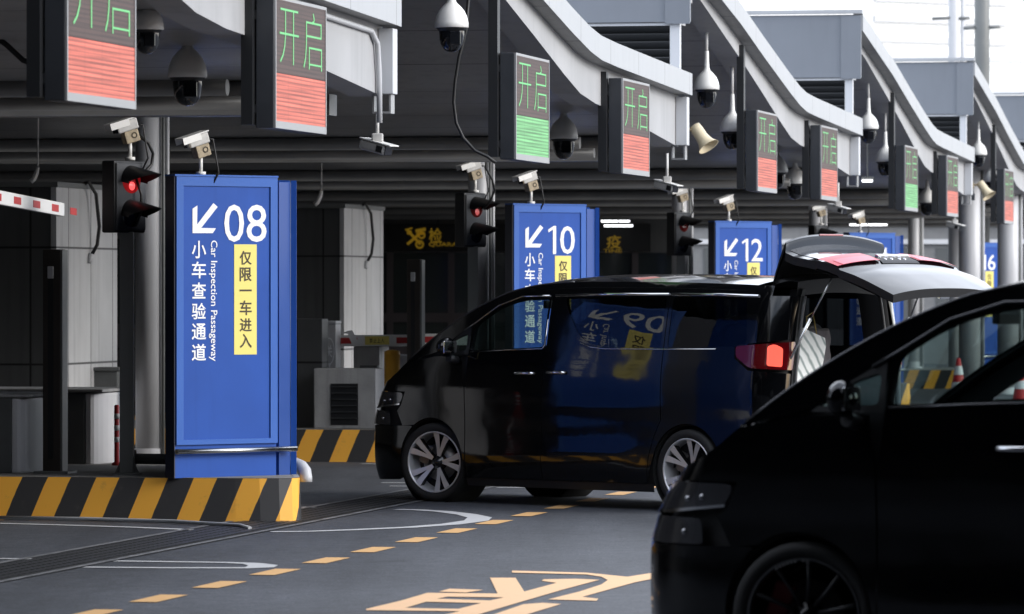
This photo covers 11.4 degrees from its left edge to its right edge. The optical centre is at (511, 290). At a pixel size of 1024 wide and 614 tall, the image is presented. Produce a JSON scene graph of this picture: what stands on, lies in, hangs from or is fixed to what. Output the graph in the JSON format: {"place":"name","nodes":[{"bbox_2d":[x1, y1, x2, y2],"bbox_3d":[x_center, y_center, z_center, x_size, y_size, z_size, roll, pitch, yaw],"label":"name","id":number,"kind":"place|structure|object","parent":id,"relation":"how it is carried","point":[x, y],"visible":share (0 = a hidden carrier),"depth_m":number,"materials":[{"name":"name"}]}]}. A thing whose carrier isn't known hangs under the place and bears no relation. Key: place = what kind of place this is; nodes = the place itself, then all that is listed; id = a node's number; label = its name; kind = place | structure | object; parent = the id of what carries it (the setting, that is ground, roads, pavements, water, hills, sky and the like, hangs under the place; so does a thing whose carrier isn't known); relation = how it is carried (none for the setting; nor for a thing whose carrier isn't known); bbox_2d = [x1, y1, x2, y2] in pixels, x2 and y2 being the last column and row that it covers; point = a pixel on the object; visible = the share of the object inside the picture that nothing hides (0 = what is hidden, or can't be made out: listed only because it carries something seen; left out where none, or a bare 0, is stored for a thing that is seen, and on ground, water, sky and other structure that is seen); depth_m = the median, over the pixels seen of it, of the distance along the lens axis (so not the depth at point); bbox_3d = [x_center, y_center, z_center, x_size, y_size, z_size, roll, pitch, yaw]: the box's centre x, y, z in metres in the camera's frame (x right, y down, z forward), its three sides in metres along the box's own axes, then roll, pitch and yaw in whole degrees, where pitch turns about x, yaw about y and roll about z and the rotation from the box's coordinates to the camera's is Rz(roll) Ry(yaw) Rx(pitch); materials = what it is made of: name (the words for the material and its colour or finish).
{"place":"outdoors","nodes":[
{"label":"outdoors","id":0,"kind":"place"},
{"bbox_2d":[0,190,76,215],"bbox_3d":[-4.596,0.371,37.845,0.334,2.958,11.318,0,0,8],"label":"barrier boom","id":1,"kind":"object","parent":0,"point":[24,202],"visible":1,"depth_m":41.90,"materials":[{"name":"white paint"}]},
{"bbox_2d":[0,364,1012,613],"bbox_3d":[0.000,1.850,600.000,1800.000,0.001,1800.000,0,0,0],"label":"ground","id":2,"kind":"structure","parent":0,"point":[610,534],"depth_m":35.42,"materials":[{"name":"asphalt"}]},
{"bbox_2d":[0,516,251,528],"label":"floor conduit","id":3,"kind":"object","parent":2,"relation":"on","point":[172,521],"visible":1,"depth_m":40.73,"materials":[{"name":"metal"}]},
{"bbox_2d":[0,463,300,521],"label":"traffic island","id":4,"kind":"structure","parent":2,"relation":"on","point":[151,491],"depth_m":41.05,"materials":[{"name":"concrete"}]},
{"bbox_2d":[0,392,42,472],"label":"guard block","id":5,"kind":"structure","parent":4,"relation":"on","point":[21,432],"depth_m":42.12,"materials":[{"name":"metal"}]},
{"bbox_2d":[34,249,76,473],"bbox_3d":[-3.753,0.585,42.080,0.290,1.840,0.280,0,0,11],"label":"slot terminal","id":6,"kind":"object","parent":4,"relation":"on","point":[55,361],"visible":1,"depth_m":42.00,"materials":[{"name":"brown metal"}]},
{"bbox_2d":[0,387,119,463],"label":"guard block","id":7,"kind":"structure","parent":4,"relation":"on","point":[90,425],"depth_m":44.23,"materials":[{"name":"metal"}]},
{"bbox_2d":[111,405,119,464],"bbox_3d":[-3.393,1.244,43.950,0.090,0.522,0.088,0,0,0],"label":"delineator post","id":8,"kind":"object","parent":4,"relation":"on","point":[116,435],"visible":0.9,"depth_m":43.93,"materials":[{"name":"red paint"}]},
{"bbox_2d":[102,160,160,475],"bbox_3d":[-3.034,0.228,41.546,0.493,2.555,0.396,0,0,22],"label":"traffic light","id":9,"kind":"object","parent":4,"relation":"on","point":[123,206],"visible":1,"depth_m":41.55,"materials":[{"name":"black"}]},
{"bbox_2d":[104,117,148,168],"bbox_3d":[-3.128,-1.189,41.586,0.354,0.455,0.130,0,0,-28],"label":"plate camera","id":10,"kind":"object","parent":9,"relation":"on","point":[126,129],"visible":1,"depth_m":41.56,"materials":[{"name":"white"}]},
{"bbox_2d":[135,134,154,226],"bbox_3d":[-3.011,-0.886,41.682,0.107,0.792,0.297,0,0,18],"label":"hanging cable","id":11,"kind":"object","parent":9,"relation":"attached to","point":[147,168],"visible":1,"depth_m":41.69,"materials":[{"name":"black plastic"}]},
{"bbox_2d":[134,450,164,466],"bbox_3d":[-2.939,1.390,42.167,0.387,0.150,0.150,0,0,11],"label":"dark pipe","id":12,"kind":"object","parent":4,"relation":"on","point":[142,458],"visible":0.59,"depth_m":42.12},
{"bbox_2d":[134,117,168,453],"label":"round column","id":13,"kind":"structure","parent":4,"relation":"on","point":[150,340],"depth_m":44.60,"materials":[{"name":"metal"}]},
{"bbox_2d":[165,174,297,477],"bbox_3d":[-2.261,0.289,42.246,1.042,2.432,2.741,0,0,0],"label":"lane sign","id":14,"kind":"object","parent":4,"relation":"on","point":[230,325],"visible":1,"depth_m":41.30,"materials":[{"name":"blue"}]},
{"bbox_2d":[175,130,218,186],"bbox_3d":[-2.525,-1.059,41.124,0.354,0.455,0.130,0,0,-34],"label":"plate camera","id":15,"kind":"object","parent":14,"relation":"on","point":[197,142],"visible":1,"depth_m":41.10,"materials":[{"name":"white metal"}]},
{"bbox_2d":[297,458,311,481],"bbox_3d":[-1.792,1.466,41.897,0.395,0.198,0.128,0,0,38],"label":"elbow pipe","id":16,"kind":"object","parent":4,"relation":"on","point":[304,470],"visible":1,"depth_m":41.77,"materials":[{"name":"white paint"}]},
{"bbox_2d":[0,486,496,581],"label":"drain cover","id":17,"kind":"object","parent":2,"relation":"on","point":[59,562],"visible":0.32,"depth_m":37.86,"materials":[{"name":"metal"}]},
{"bbox_2d":[134,420,374,461],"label":"traffic island","id":18,"kind":"structure","parent":2,"relation":"on","point":[334,445],"depth_m":55.16,"materials":[{"name":"concrete"}]},
{"bbox_2d":[0,180,116,386],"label":"inspection booth","id":19,"kind":"object","parent":18,"relation":"on","point":[27,237],"visible":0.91,"depth_m":54.80,"materials":[{"name":"black"}]},
{"bbox_2d":[93,367,119,386],"bbox_3d":[-4.524,1.175,56.219,0.550,0.660,0.410,0,0,11],"label":"meter cabinet","id":20,"kind":"object","parent":18,"relation":"on","point":[106,376],"visible":0.18,"depth_m":56.02,"materials":[{"name":"grey metal"}]},
{"bbox_2d":[297,319,327,426],"bbox_3d":[-2.277,0.910,56.391,0.450,1.190,0.300,0,0,11],"label":"dark cabinet","id":21,"kind":"object","parent":18,"relation":"on","point":[312,344],"visible":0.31,"depth_m":56.23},
{"bbox_2d":[328,321,340,367],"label":"badge pillar","id":22,"kind":"structure","parent":18,"relation":"on","point":[334,344],"depth_m":56.60,"materials":[{"name":"metal"}]},
{"bbox_2d":[341,335,406,345],"bbox_3d":[-1.504,0.561,57.018,0.925,0.131,0.044,0,0,0],"label":"barrier boom","id":23,"kind":"object","parent":22,"relation":"attached to","point":[382,340],"visible":0.89,"depth_m":57.00,"materials":[{"name":"white paint"}]},
{"bbox_2d":[314,368,383,428],"bbox_3d":[-1.778,1.177,55.754,0.692,0.655,0.453,0,0,11],"label":"vent box","id":24,"kind":"object","parent":18,"relation":"on","point":[346,398],"visible":0.88,"depth_m":55.56,"materials":[{"name":"metal"}]},
{"bbox_2d":[354,346,388,367],"bbox_3d":[-1.490,1.050,57.819,0.560,0.910,0.670,0,0,11],"label":"grey cabinet","id":25,"kind":"object","parent":18,"relation":"on","point":[368,356],"visible":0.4,"depth_m":57.63,"materials":[{"name":"metal"}]},
{"bbox_2d":[384,350,399,391],"bbox_3d":[-1.317,1.081,56.300,0.178,0.848,0.178,0,0,0],"label":"amber bollard","id":26,"kind":"object","parent":18,"relation":"on","point":[391,363],"visible":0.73,"depth_m":56.23,"materials":[{"name":"paint"}]},
{"bbox_2d":[407,259,424,360],"bbox_3d":[-1.048,0.585,55.880,0.290,1.840,0.280,0,0,11],"label":"slot terminal","id":27,"kind":"object","parent":18,"relation":"on","point":[415,305],"visible":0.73,"depth_m":55.80,"materials":[{"name":"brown metal"}]},
{"bbox_2d":[455,193,499,345],"bbox_3d":[-0.330,0.228,55.346,0.493,2.555,0.396,0,0,22],"label":"traffic light","id":28,"kind":"object","parent":18,"relation":"on","point":[472,229],"visible":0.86,"depth_m":55.28,"materials":[{"name":"black metal"}]},
{"bbox_2d":[456,162,488,198],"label":"plate camera","id":29,"kind":"object","parent":28,"relation":"on","point":[473,170],"visible":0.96,"depth_m":55.36,"materials":[{"name":"white metal"}]},
{"bbox_2d":[468,162,494,305],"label":"round column","id":30,"kind":"structure","parent":18,"relation":"on","point":[486,273],"depth_m":57.12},
{"bbox_2d":[505,203,598,344],"bbox_3d":[0.443,0.289,56.046,1.042,2.432,2.741,0,0,0],"label":"lane sign","id":31,"kind":"object","parent":18,"relation":"on","point":[548,243],"visible":0.29,"depth_m":55.07,"materials":[{"name":"blue"}]},
{"bbox_2d":[512,170,544,212],"bbox_3d":[0.180,-1.059,54.924,0.354,0.455,0.130,0,0,-34],"label":"plate camera","id":32,"kind":"object","parent":31,"relation":"on","point":[528,179],"visible":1,"depth_m":54.90,"materials":[{"name":"white metal"}]},
{"bbox_2d":[0,463,524,567],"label":"nose line","id":33,"kind":"object","parent":2,"relation":"on","point":[471,518],"visible":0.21,"depth_m":39.80,"materials":[{"name":"white paint"}]},
{"bbox_2d":[76,486,655,613],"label":"lane line","id":34,"kind":"object","parent":2,"relation":"on","point":[162,597],"visible":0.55,"depth_m":35.08,"materials":[{"name":"yellow paint"}]},
{"bbox_2d":[366,571,650,613],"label":"road lettering","id":35,"kind":"object","parent":2,"relation":"on","point":[510,591],"visible":0.95,"depth_m":30.94,"materials":[{"name":"yellow paint"}]},
{"bbox_2d":[383,219,671,354],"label":"quarantine office","id":36,"kind":"structure","parent":2,"relation":"on","point":[639,246],"depth_m":96.00,"materials":[{"name":"black"}]},
{"bbox_2d":[383,253,637,354],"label":"window frame","id":37,"kind":"structure","parent":36,"relation":"in","point":[389,317],"depth_m":95.98,"materials":[{"name":"grey"}]},
{"bbox_2d":[374,234,991,501],"bbox_3d":[1.362,0.708,44.017,6.154,2.351,2.273,0,0,44],"label":"black van","id":38,"kind":"object","parent":2,"relation":"on","point":[642,382],"visible":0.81,"depth_m":43.34,"materials":[{"name":"black paint"}]},
{"bbox_2d":[651,280,1023,613],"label":"black van","id":39,"kind":"object","parent":2,"relation":"on","point":[802,499],"visible":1,"depth_m":23.45,"materials":[{"name":"black paint"}]},
{"bbox_2d":[901,383,910,404],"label":"traffic island","id":40,"kind":"structure","parent":2,"relation":"on","point":[905,394],"depth_m":82.31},
{"bbox_2d":[809,206,826,224],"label":"round column","id":41,"kind":"structure","parent":40,"relation":"on","point":[814,219],"depth_m":84.72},
{"bbox_2d":[808,225,837,234],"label":"traffic light","id":42,"kind":"object","parent":40,"relation":"on","point":[816,229],"visible":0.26,"depth_m":82.84,"materials":[{"name":"black plastic"}]},
{"bbox_2d":[843,232,904,382],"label":"lane sign","id":43,"kind":"object","parent":40,"relation":"on","point":[890,242],"visible":0.02,"depth_m":82.95,"materials":[{"name":"blue"}]},
{"bbox_2d":[848,210,868,236],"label":"plate camera","id":44,"kind":"object","parent":43,"relation":"on","point":[858,217],"visible":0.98,"depth_m":82.50,"materials":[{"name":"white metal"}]},
{"bbox_2d":[932,0,969,366],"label":"steel mast","id":45,"kind":"object","parent":2,"relation":"on","point":[953,18],"visible":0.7,"depth_m":107.91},
{"bbox_2d":[951,358,963,387],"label":"traffic cone","id":46,"kind":"object","parent":2,"relation":"on","point":[958,376],"visible":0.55,"depth_m":82.90,"materials":[{"name":"red paint"}]},
{"bbox_2d":[959,169,984,377],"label":"round column","id":47,"kind":"structure","parent":2,"relation":"on","point":[972,262],"depth_m":87.84,"materials":[{"name":"metal"}]},
{"bbox_2d":[963,0,999,242],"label":"steel mast","id":48,"kind":"object","parent":2,"relation":"on","point":[981,27],"visible":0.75,"depth_m":103.87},
{"bbox_2d":[997,147,1022,393],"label":"round column","id":49,"kind":"structure","parent":2,"relation":"on","point":[1009,253],"depth_m":90.85,"materials":[{"name":"metal"}]},
{"bbox_2d":[1013,378,1023,398],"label":"traffic cone","id":50,"kind":"object","parent":2,"relation":"on","point":[1018,390],"visible":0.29,"depth_m":84.36,"materials":[{"name":"red paint"}]},
{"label":"hall wall","id":51,"kind":"object","parent":2,"relation":"on","visible":0},
{"bbox_2d":[0,0,401,117],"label":"canopy","id":52,"kind":"object","parent":51,"relation":"attached to","point":[211,32],"visible":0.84,"depth_m":37.52,"materials":[{"name":"grey"}]},
{"bbox_2d":[0,39,26,64],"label":"hanging cable","id":53,"kind":"object","parent":52,"relation":"hanging from","point":[13,51],"visible":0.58,"depth_m":35.98,"materials":[{"name":"black plastic"}]},
{"bbox_2d":[27,0,135,109],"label":"lane signal board","id":54,"kind":"object","parent":52,"relation":"hanging from","point":[81,52],"visible":1,"depth_m":30.21,"materials":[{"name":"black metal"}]},
{"bbox_2d":[136,10,163,53],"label":"dome camera","id":55,"kind":"object","parent":52,"relation":"attached to","point":[149,26],"visible":0.77,"depth_m":33.92,"materials":[{"name":"black"}]},
{"bbox_2d":[168,46,206,105],"bbox_3d":[-2.301,-1.738,36.300,0.282,0.870,0.282,0,0,0],"label":"dome camera","id":56,"kind":"object","parent":52,"relation":"hanging from","point":[187,72],"visible":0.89,"depth_m":36.21,"materials":[{"name":"black"}]},
{"bbox_2d":[184,81,196,97],"bbox_3d":[-2.274,-1.420,36.199,0.095,0.120,0.022,0,0,0],"label":"lens window","id":57,"kind":"structure","parent":56,"relation":"in","point":[190,87],"depth_m":36.19,"materials":[{"name":"black"}]},
{"bbox_2d":[241,0,326,133],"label":"lane signal board","id":58,"kind":"object","parent":52,"relation":"hanging from","point":[283,65],"visible":1,"depth_m":35.16,"materials":[{"name":"black"}]},
{"bbox_2d":[327,13,381,122],"bbox_3d":[-1.426,-1.670,36.768,0.054,0.802,4.322,0,0,11],"label":"conduit","id":59,"kind":"object","parent":52,"relation":"attached to","point":[372,33],"visible":0.69,"depth_m":38.79,"materials":[{"name":"metal"}]},
{"bbox_2d":[359,114,398,154],"bbox_3d":[-1.032,-1.244,39.494,0.322,0.410,0.112,0,0,38],"label":"bullet camera","id":60,"kind":"object","parent":52,"relation":"hanging from","point":[375,143],"visible":0.97,"depth_m":39.46,"materials":[{"name":"white"}]},
{"bbox_2d":[0,0,691,164],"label":"canopy","id":61,"kind":"object","parent":51,"relation":"attached to","point":[571,45],"visible":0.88,"depth_m":50.69,"materials":[{"name":"silver metal"}]},
{"bbox_2d":[435,0,468,51],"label":"dome camera","id":62,"kind":"object","parent":61,"relation":"hanging from","point":[451,23],"visible":1,"depth_m":42.20,"materials":[{"name":"white"}]},
{"bbox_2d":[452,0,495,163],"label":"hanging cable","id":63,"kind":"object","parent":61,"relation":"hanging from","point":[469,144],"visible":0.96,"depth_m":42.99,"materials":[{"name":"black plastic"}]},
{"bbox_2d":[488,0,548,163],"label":"lane signal board","id":64,"kind":"object","parent":61,"relation":"hanging from","point":[518,107],"visible":1,"depth_m":43.33,"materials":[{"name":"black metal"}]},
{"bbox_2d":[549,113,577,159],"bbox_3d":[0.506,-1.711,50.100,0.282,0.870,0.282,0,0,0],"label":"dome camera","id":65,"kind":"object","parent":61,"relation":"hanging from","point":[563,136],"visible":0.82,"depth_m":50.01,"materials":[{"name":"black"}]},
{"bbox_2d":[598,71,649,176],"bbox_3d":[1.078,-1.587,49.188,0.229,0.961,1.580,0,0,11],"label":"lane signal board","id":66,"kind":"object","parent":61,"relation":"hanging from","point":[629,127],"visible":1,"depth_m":48.56,"materials":[{"name":"black"}]},
{"bbox_2d":[653,153,682,192],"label":"bullet camera","id":67,"kind":"object","parent":61,"relation":"hanging from","point":[666,184],"visible":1,"depth_m":53.26,"materials":[{"name":"white metal"}]},
{"bbox_2d":[682,96,717,153],"bbox_3d":[1.955,-1.812,53.382,0.388,0.789,0.235,0,0,12],"label":"horn speaker","id":68,"kind":"object","parent":61,"relation":"attached to","point":[706,142],"visible":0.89,"depth_m":53.37},
{"bbox_2d":[0,0,862,189],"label":"canopy","id":69,"kind":"object","parent":51,"relation":"attached to","point":[671,32],"visible":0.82,"depth_m":63.44,"materials":[{"name":"silver metal"}]},
{"bbox_2d":[694,32,718,107],"bbox_3d":[2.124,-2.539,55.900,0.282,1.109,0.282,0,0,0],"label":"dome camera","id":70,"kind":"object","parent":69,"relation":"hanging from","point":[706,86],"visible":0.91,"depth_m":55.82,"materials":[{"name":"white"}]},
{"bbox_2d":[720,67,736,149],"bbox_3d":[2.477,-2.184,57.600,0.282,1.210,0.282,0,0,0],"label":"dome camera","id":71,"kind":"object","parent":69,"relation":"hanging from","point":[728,128],"visible":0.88,"depth_m":57.52,"materials":[{"name":"white"}]},
{"bbox_2d":[737,45,776,192],"bbox_3d":[2.768,-1.919,57.808,0.229,1.626,1.580,0,0,11],"label":"lane signal board","id":72,"kind":"object","parent":69,"relation":"hanging from","point":[761,152],"visible":1,"depth_m":57.09,"materials":[{"name":"black"}]},
{"bbox_2d":[777,152,787,188],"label":"dome camera","id":73,"kind":"object","parent":69,"relation":"hanging from","point":[782,169],"visible":0.39,"depth_m":63.80,"materials":[{"name":"white"}]},
{"bbox_2d":[785,163,801,199],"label":"dome camera","id":74,"kind":"object","parent":69,"relation":"hanging from","point":[794,188],"visible":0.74,"depth_m":65.40,"materials":[{"name":"white"}]},
{"bbox_2d":[802,120,837,200],"bbox_3d":[3.793,-1.586,63.038,0.229,0.960,1.580,0,0,11],"label":"lane signal board","id":75,"kind":"object","parent":69,"relation":"hanging from","point":[820,165],"visible":1,"depth_m":62.33,"materials":[{"name":"black"}]},
{"bbox_2d":[297,10,974,206],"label":"canopy","id":76,"kind":"object","parent":51,"relation":"attached to","point":[841,61],"visible":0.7,"depth_m":73.22,"materials":[{"name":"silver metal"}]},
{"bbox_2d":[827,183,850,213],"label":"bullet camera","id":77,"kind":"object","parent":76,"relation":"hanging from","point":[837,207],"visible":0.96,"depth_m":66.96,"materials":[{"name":"white metal"}]},
{"bbox_2d":[861,83,878,143],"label":"dome camera","id":78,"kind":"object","parent":76,"relation":"hanging from","point":[870,125],"visible":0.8,"depth_m":69.62,"materials":[{"name":"white"}]},
{"bbox_2d":[875,113,887,175],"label":"dome camera","id":79,"kind":"object","parent":76,"relation":"hanging from","point":[881,159],"visible":0.75,"depth_m":71.52,"materials":[{"name":"white"}]},
{"bbox_2d":[888,93,917,211],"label":"lane signal board","id":80,"kind":"object","parent":76,"relation":"hanging from","point":[902,177],"visible":1,"depth_m":70.89,"materials":[{"name":"black"}]},
{"bbox_2d":[918,179,930,215],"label":"dome camera","id":81,"kind":"object","parent":76,"relation":"hanging from","point":[924,200],"visible":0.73,"depth_m":78.11,"materials":[{"name":"white"}]},
{"bbox_2d":[931,151,957,216],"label":"lane signal board","id":82,"kind":"object","parent":76,"relation":"hanging from","point":[944,188],"visible":1,"depth_m":76.12,"materials":[{"name":"black"}]},
{"bbox_2d":[383,58,1023,219],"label":"canopy","id":83,"kind":"object","parent":51,"relation":"attached to","point":[957,100],"visible":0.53,"depth_m":85.16,"materials":[{"name":"silver metal"}]},
{"bbox_2d":[972,122,986,167],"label":"dome camera","id":84,"kind":"object","parent":83,"relation":"hanging from","point":[980,150],"visible":0.78,"depth_m":83.71,"materials":[{"name":"white"}]},
{"bbox_2d":[971,162,995,200],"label":"horn speaker","id":85,"kind":"object","parent":83,"relation":"attached to","point":[985,190],"visible":0.94,"depth_m":81.18},
{"bbox_2d":[991,125,1013,223],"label":"lane signal board","id":86,"kind":"object","parent":83,"relation":"hanging from","point":[1002,198],"visible":1,"depth_m":84.68,"materials":[{"name":"black"}]},
{"bbox_2d":[693,92,1023,227],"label":"canopy","id":87,"kind":"object","parent":51,"relation":"attached to","point":[1012,106],"depth_m":106.28,"materials":[{"name":"silver metal"}]},
{"bbox_2d":[807,328,830,405],"bbox_3d":[2.465,0.770,42.868,0.078,0.900,0.560,0,0,44],"label":"quilted mat","id":88,"kind":"object","parent":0,"point":[824,333],"visible":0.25,"depth_m":43.01,"materials":[{"name":"fabric"}]},
{"bbox_2d":[693,227,1023,363],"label":"glass hall","id":89,"kind":"structure","parent":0,"point":[935,247],"depth_m":128.00,"materials":[{"name":"grey"}]},
{"bbox_2d":[739,0,1023,95],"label":"white building","id":90,"kind":"structure","parent":0,"point":[907,28],"depth_m":217.07,"materials":[{"name":"paint"}]},
{"bbox_2d":[874,15,947,23],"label":"ribbon window","id":91,"kind":"structure","parent":90,"relation":"in","point":[877,18],"depth_m":216.35,"materials":[{"name":"grey"}]},
{"bbox_2d":[874,0,947,3],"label":"ribbon window","id":92,"kind":"structure","parent":90,"relation":"in","point":[903,1],"depth_m":216.62,"materials":[{"name":"grey"}]},
{"bbox_2d":[877,35,947,43],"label":"ribbon window","id":93,"kind":"structure","parent":90,"relation":"in","point":[884,38],"depth_m":216.51,"materials":[{"name":"grey"}]},
{"bbox_2d":[965,38,1007,45],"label":"ribbon window","id":94,"kind":"structure","parent":90,"relation":"in","point":[968,41],"depth_m":218.74,"materials":[{"name":"grey"}]},
{"bbox_2d":[903,367,954,388],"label":"traffic island","id":95,"kind":"structure","parent":0,"point":[930,378],"depth_m":96.25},
{"bbox_2d":[905,218,923,367],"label":"round column","id":96,"kind":"structure","parent":95,"relation":"on","point":[916,247],"depth_m":98.51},
{"bbox_2d":[985,243,996,363],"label":"lane sign","id":97,"kind":"object","parent":95,"relation":"on","point":[990,281],"visible":0.2,"depth_m":99.92,"materials":[{"name":"blue"}]},
{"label":"traffic island","id":98,"kind":"object","parent":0,"visible":0},
{"bbox_2d":[117,202,384,401],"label":"inspection booth","id":99,"kind":"object","parent":98,"relation":"on","point":[339,262],"visible":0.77,"depth_m":68.73,"materials":[{"name":"black"}]},
{"bbox_2d":[117,239,134,323],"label":"window","id":100,"kind":"structure","parent":99,"relation":"in","point":[118,240],"depth_m":69.18,"materials":[{"name":"glass"}]},
{"bbox_2d":[672,189,692,273],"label":"round column","id":101,"kind":"structure","parent":98,"relation":"on","point":[676,206],"depth_m":70.92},
{"bbox_2d":[667,212,702,273],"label":"traffic light","id":102,"kind":"object","parent":98,"relation":"on","point":[680,241],"visible":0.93,"depth_m":69.06,"materials":[{"name":"black metal"}]},
{"bbox_2d":[667,189,693,216],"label":"plate camera","id":103,"kind":"object","parent":102,"relation":"on","point":[682,195],"visible":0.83,"depth_m":69.16,"materials":[{"name":"white metal"}]},
{"bbox_2d":[708,221,781,274],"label":"lane sign","id":104,"kind":"object","parent":98,"relation":"on","point":[748,248],"visible":0.17,"depth_m":68.88,"materials":[{"name":"blue"}]},
{"bbox_2d":[714,194,738,225],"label":"plate camera","id":105,"kind":"object","parent":104,"relation":"on","point":[726,202],"visible":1,"depth_m":68.70,"materials":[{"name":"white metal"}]},
{"bbox_3d":[2.359,1.005,42.470,0.298,0.330,0.520,0,0,44],"label":"suitcase","id":106,"kind":"object","parent":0,"visible":0},
{"bbox_2d":[797,312,825,380],"bbox_3d":[2.429,0.516,42.493,0.158,0.671,0.490,0,0,36],"label":"paper bag","id":107,"kind":"object","parent":106,"relation":"on","point":[812,351],"visible":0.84,"depth_m":42.46,"materials":[{"name":"white"}]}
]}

